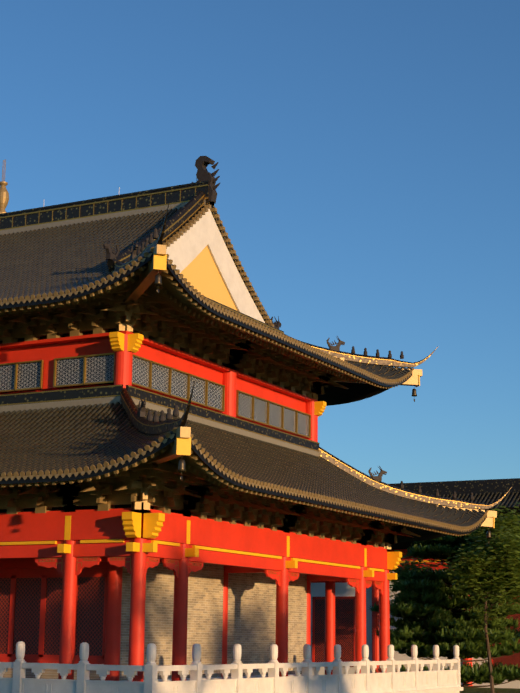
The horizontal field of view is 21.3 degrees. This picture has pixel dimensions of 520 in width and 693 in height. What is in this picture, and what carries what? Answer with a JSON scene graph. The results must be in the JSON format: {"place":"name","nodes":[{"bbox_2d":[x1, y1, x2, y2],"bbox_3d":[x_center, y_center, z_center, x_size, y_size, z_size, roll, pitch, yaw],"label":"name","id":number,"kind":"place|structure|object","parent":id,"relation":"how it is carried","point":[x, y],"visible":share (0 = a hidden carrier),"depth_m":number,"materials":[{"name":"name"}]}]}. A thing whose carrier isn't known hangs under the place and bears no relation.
{"place":"outdoors","nodes":[
{"label":"outdoors","id":0,"kind":"place"},
{"bbox_2d":[0,199,319,456],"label":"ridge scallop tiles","id":1,"kind":"object","parent":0,"point":[65,404],"visible":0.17,"depth_m":47.19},
{"bbox_2d":[0,508,383,663],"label":"ground wall frames","id":2,"kind":"structure","parent":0,"point":[13,569],"depth_m":41.28,"materials":[{"name":"red wood"}]},
{"bbox_2d":[0,509,390,582],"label":"lintels","id":3,"kind":"object","parent":2,"relation":"on","point":[93,525],"visible":0.46,"depth_m":40.19,"materials":[{"name":"red paint"}]},
{"bbox_2d":[0,512,401,579],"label":"beam trim","id":4,"kind":"structure","parent":3,"relation":"attached to","point":[152,524],"depth_m":38.45,"materials":[{"name":"paint"}]},
{"bbox_2d":[35,556,382,594],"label":"decorative brackets","id":5,"kind":"object","parent":2,"relation":"on","point":[125,562],"visible":0.85,"depth_m":38.68,"materials":[{"name":"red wood"}]},
{"bbox_2d":[38,557,382,592],"bbox_3d":[-10.090,8.517,50.266,24.301,0.371,17.101,-5,-13,27],"label":"queti gold carving","id":6,"kind":"object","parent":5,"relation":"attached to","point":[177,565],"visible":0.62,"depth_m":38.82},
{"bbox_2d":[0,461,420,548],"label":"eave brackets","id":7,"kind":"object","parent":2,"relation":"on","point":[163,487],"visible":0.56,"depth_m":39.55,"materials":[{"name":"brown wood"}]},
{"bbox_2d":[123,244,496,527],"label":"corner beams","id":8,"kind":"structure","parent":7,"relation":"on","point":[137,290],"depth_m":39.05,"materials":[{"name":"yellow wood"}]},
{"bbox_2d":[0,206,411,405],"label":"roof deck","id":9,"kind":"structure","parent":8,"relation":"on","point":[334,395],"depth_m":46.62,"materials":[{"name":"wood"}]},
{"bbox_2d":[0,180,212,219],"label":"ridge","id":10,"kind":"structure","parent":9,"relation":"on","point":[207,202],"depth_m":50.73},
{"bbox_2d":[0,159,8,213],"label":"roof finial","id":11,"kind":"object","parent":10,"relation":"on","point":[4,197],"visible":0.85,"depth_m":53.33,"materials":[{"name":"brown metal"}]},
{"bbox_2d":[0,187,205,228],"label":"ridge panels","id":12,"kind":"object","parent":10,"relation":"on","point":[159,199],"visible":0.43,"depth_m":50.88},
{"bbox_2d":[0,184,207,230],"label":"ridge trim","id":13,"kind":"structure","parent":10,"relation":"attached to","point":[93,203],"depth_m":50.84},
{"bbox_2d":[0,260,394,388],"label":"roof rafters","id":14,"kind":"object","parent":9,"relation":"attached to","point":[173,295],"visible":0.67,"depth_m":40.95,"materials":[{"name":"brown wood"}]},
{"bbox_2d":[192,156,219,203],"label":"chiwen dragons","id":15,"kind":"object","parent":9,"relation":"on","point":[202,163],"visible":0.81,"depth_m":49.12,"materials":[{"name":"black ceramic"}]},
{"bbox_2d":[0,253,412,383],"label":"eave tiles","id":16,"kind":"object","parent":9,"relation":"attached to","point":[82,290],"visible":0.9,"depth_m":39.97,"materials":[{"name":"tile"}]},
{"bbox_2d":[0,207,413,382],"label":"roof tiles","id":17,"kind":"object","parent":9,"relation":"on","point":[97,282],"visible":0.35,"depth_m":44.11,"materials":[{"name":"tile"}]},
{"bbox_2d":[166,209,264,322],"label":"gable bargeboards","id":18,"kind":"object","parent":9,"relation":"on","point":[192,243],"visible":0.44,"depth_m":49.11,"materials":[{"name":"beige paint"}]},
{"bbox_2d":[163,201,273,326],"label":"gable edge tiles","id":19,"kind":"object","parent":9,"relation":"on","point":[177,235],"visible":0.69,"depth_m":49.57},
{"bbox_2d":[0,404,486,541],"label":"roof deck","id":20,"kind":"structure","parent":8,"relation":"attached to","point":[425,534],"depth_m":38.57,"materials":[{"name":"wood"}]},
{"bbox_2d":[0,331,317,441],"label":"storey walls","id":21,"kind":"structure","parent":20,"relation":"on","point":[47,351],"depth_m":43.54,"materials":[{"name":"red paint"}]},
{"bbox_2d":[0,352,310,437],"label":"window frames","id":22,"kind":"structure","parent":21,"relation":"in","point":[165,393],"depth_m":43.67,"materials":[{"name":"brown wood"}]},
{"bbox_2d":[0,355,308,437],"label":"storey windows","id":23,"kind":"structure","parent":22,"relation":"in","point":[98,369],"depth_m":43.28,"materials":[{"name":"grey glass"}]},
{"bbox_2d":[0,271,348,399],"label":"eave brackets","id":24,"kind":"object","parent":21,"relation":"on","point":[145,314],"visible":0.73,"depth_m":43.40,"materials":[{"name":"brown wood"}]},
{"bbox_2d":[109,332,325,416],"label":"column brackets","id":25,"kind":"object","parent":21,"relation":"attached to","point":[135,340],"visible":0.79,"depth_m":41.26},
{"bbox_2d":[0,384,318,450],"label":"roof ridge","id":26,"kind":"structure","parent":20,"relation":"on","point":[86,393],"depth_m":42.74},
{"bbox_2d":[0,385,319,451],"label":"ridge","id":27,"kind":"structure","parent":26,"relation":"attached to","point":[156,404],"depth_m":42.81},
{"bbox_2d":[0,442,465,535],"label":"roof rafters","id":28,"kind":"object","parent":20,"relation":"attached to","point":[194,464],"visible":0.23,"depth_m":36.16,"materials":[{"name":"brown wood"}]},
{"bbox_2d":[0,434,486,531],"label":"eave tiles","id":29,"kind":"object","parent":20,"relation":"attached to","point":[109,467],"visible":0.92,"depth_m":36.02,"materials":[{"name":"tile"}]},
{"bbox_2d":[0,402,488,529],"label":"roof tube tiles","id":30,"kind":"object","parent":20,"relation":"on","point":[198,433],"visible":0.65,"depth_m":41.35,"materials":[{"name":"grey tile"}]},
{"bbox_2d":[107,191,511,508],"bbox_3d":[-10.047,0.385,52.179,32.290,10.402,25.090,-5,-13,27],"label":"hip and rake ridges","id":31,"kind":"object","parent":30,"relation":"on","point":[130,403],"visible":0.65,"depth_m":50.31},
{"bbox_2d":[103,228,473,499],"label":"roof figurines","id":32,"kind":"object","parent":31,"relation":"on","point":[111,255],"visible":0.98,"depth_m":43.23},
{"bbox_2d":[114,194,495,505],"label":"gold ridge lines","id":33,"kind":"object","parent":31,"relation":"on","point":[251,319],"visible":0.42,"depth_m":49.43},
{"bbox_2d":[154,270,491,543],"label":"wind bells","id":34,"kind":"object","parent":8,"relation":"hanging from","point":[181,465],"visible":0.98,"depth_m":37.64,"materials":[{"name":"brown metal"}]},
{"bbox_2d":[153,254,494,528],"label":"beam end caps","id":35,"kind":"object","parent":8,"relation":"attached to","point":[183,446],"visible":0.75,"depth_m":33.71,"materials":[{"name":"paint"}]},
{"bbox_2d":[179,246,237,310],"bbox_3d":[-10.017,-1.964,52.676,18.280,4.241,12.380,-5,-13,27],"label":"gable panel","id":36,"kind":"object","parent":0,"point":[200,273],"visible":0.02,"depth_m":48.64,"materials":[{"name":"paint"}]},
{"bbox_2d":[58,538,389,681],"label":"columns","id":37,"kind":"structure","parent":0,"point":[113,620],"depth_m":39.72,"materials":[{"name":"red wood"}]},
{"bbox_2d":[0,0,519,483],"label":"sky","id":38,"kind":"structure","parent":0,"point":[367,152],"materials":[{"name":"blue"}]},
{"bbox_2d":[312,549,513,685],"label":"background building","id":39,"kind":"structure","parent":0,"point":[375,625],"depth_m":76.12,"materials":[{"name":"red wood"}]},
{"bbox_2d":[399,560,440,562],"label":"background building trim","id":40,"kind":"structure","parent":39,"relation":"attached to","point":[416,561],"depth_m":75.76,"materials":[{"name":"paint"}]},
{"bbox_2d":[311,570,519,688],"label":"hall wall","id":41,"kind":"structure","parent":0,"point":[341,589],"depth_m":76.53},
{"bbox_2d":[390,542,417,549],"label":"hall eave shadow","id":42,"kind":"object","parent":41,"relation":"attached to","point":[401,545],"depth_m":76.39},
{"bbox_2d":[441,493,519,517],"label":"roof","id":43,"kind":"structure","parent":41,"relation":"on","point":[513,508],"depth_m":76.29,"materials":[{"name":"tile"}]},
{"bbox_2d":[439,492,519,521],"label":"hall tube tiles","id":44,"kind":"object","parent":43,"relation":"on","point":[490,497],"visible":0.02,"depth_m":76.78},
{"bbox_2d":[315,599,519,666],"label":"hall doors","id":45,"kind":"structure","parent":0,"point":[344,623],"depth_m":77.19,"materials":[{"name":"red wood"}]},
{"bbox_2d":[390,478,519,495],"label":"hall ridge","id":46,"kind":"structure","parent":0,"point":[489,486],"depth_m":78.22,"materials":[{"name":"black tile"}]},
{"bbox_2d":[460,687,519,692],"bbox_3d":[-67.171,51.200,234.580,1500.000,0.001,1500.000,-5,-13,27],"label":"ground","id":47,"kind":"structure","parent":0,"point":[487,690],"depth_m":68.62,"materials":[{"name":"green plant"}]},
{"bbox_2d":[384,687,462,692],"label":"stone platform base","id":48,"kind":"object","parent":47,"relation":"on","point":[450,690],"visible":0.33,"depth_m":52.36,"materials":[{"name":"white stone"}]},
{"bbox_2d":[0,328,180,512],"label":"dark interior","id":49,"kind":"object","parent":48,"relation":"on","point":[82,507],"depth_m":40.22,"materials":[{"name":"black"}]},
{"bbox_2d":[3,562,306,680],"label":"brick walls","id":50,"kind":"structure","parent":48,"relation":"on","point":[252,614],"depth_m":45.02,"materials":[{"name":"beige brick"}]},
{"bbox_2d":[55,663,301,681],"bbox_3d":[-3.398,11.042,46.216,4.940,1.000,12.970,-5,-13,27],"label":"stone wall base","id":51,"kind":"object","parent":48,"relation":"on","point":[229,677],"visible":0.05,"depth_m":44.81,"materials":[{"name":"white stone"}]},
{"bbox_2d":[0,641,460,692],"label":"marble balustrade","id":52,"kind":"object","parent":48,"relation":"on","point":[390,679],"visible":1,"depth_m":39.51,"materials":[{"name":"white stone"}]},
{"bbox_2d":[378,527,493,618],"bbox_3d":[8.958,11.748,63.128,7.414,8.147,5.006,-5,-13,27],"label":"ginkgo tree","id":53,"kind":"object","parent":47,"relation":"on","point":[405,566],"depth_m":63.92,"materials":[{"name":"plant"}]},
{"bbox_2d":[367,529,519,687],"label":"pine tree","id":54,"kind":"object","parent":47,"relation":"on","point":[428,598],"depth_m":58.41,"materials":[{"name":"green plant"}]},
{"bbox_2d":[440,502,519,692],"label":"ginkgo tree","id":55,"kind":"object","parent":47,"relation":"on","point":[498,567],"depth_m":55.03,"materials":[{"name":"green plant"}]}
]}

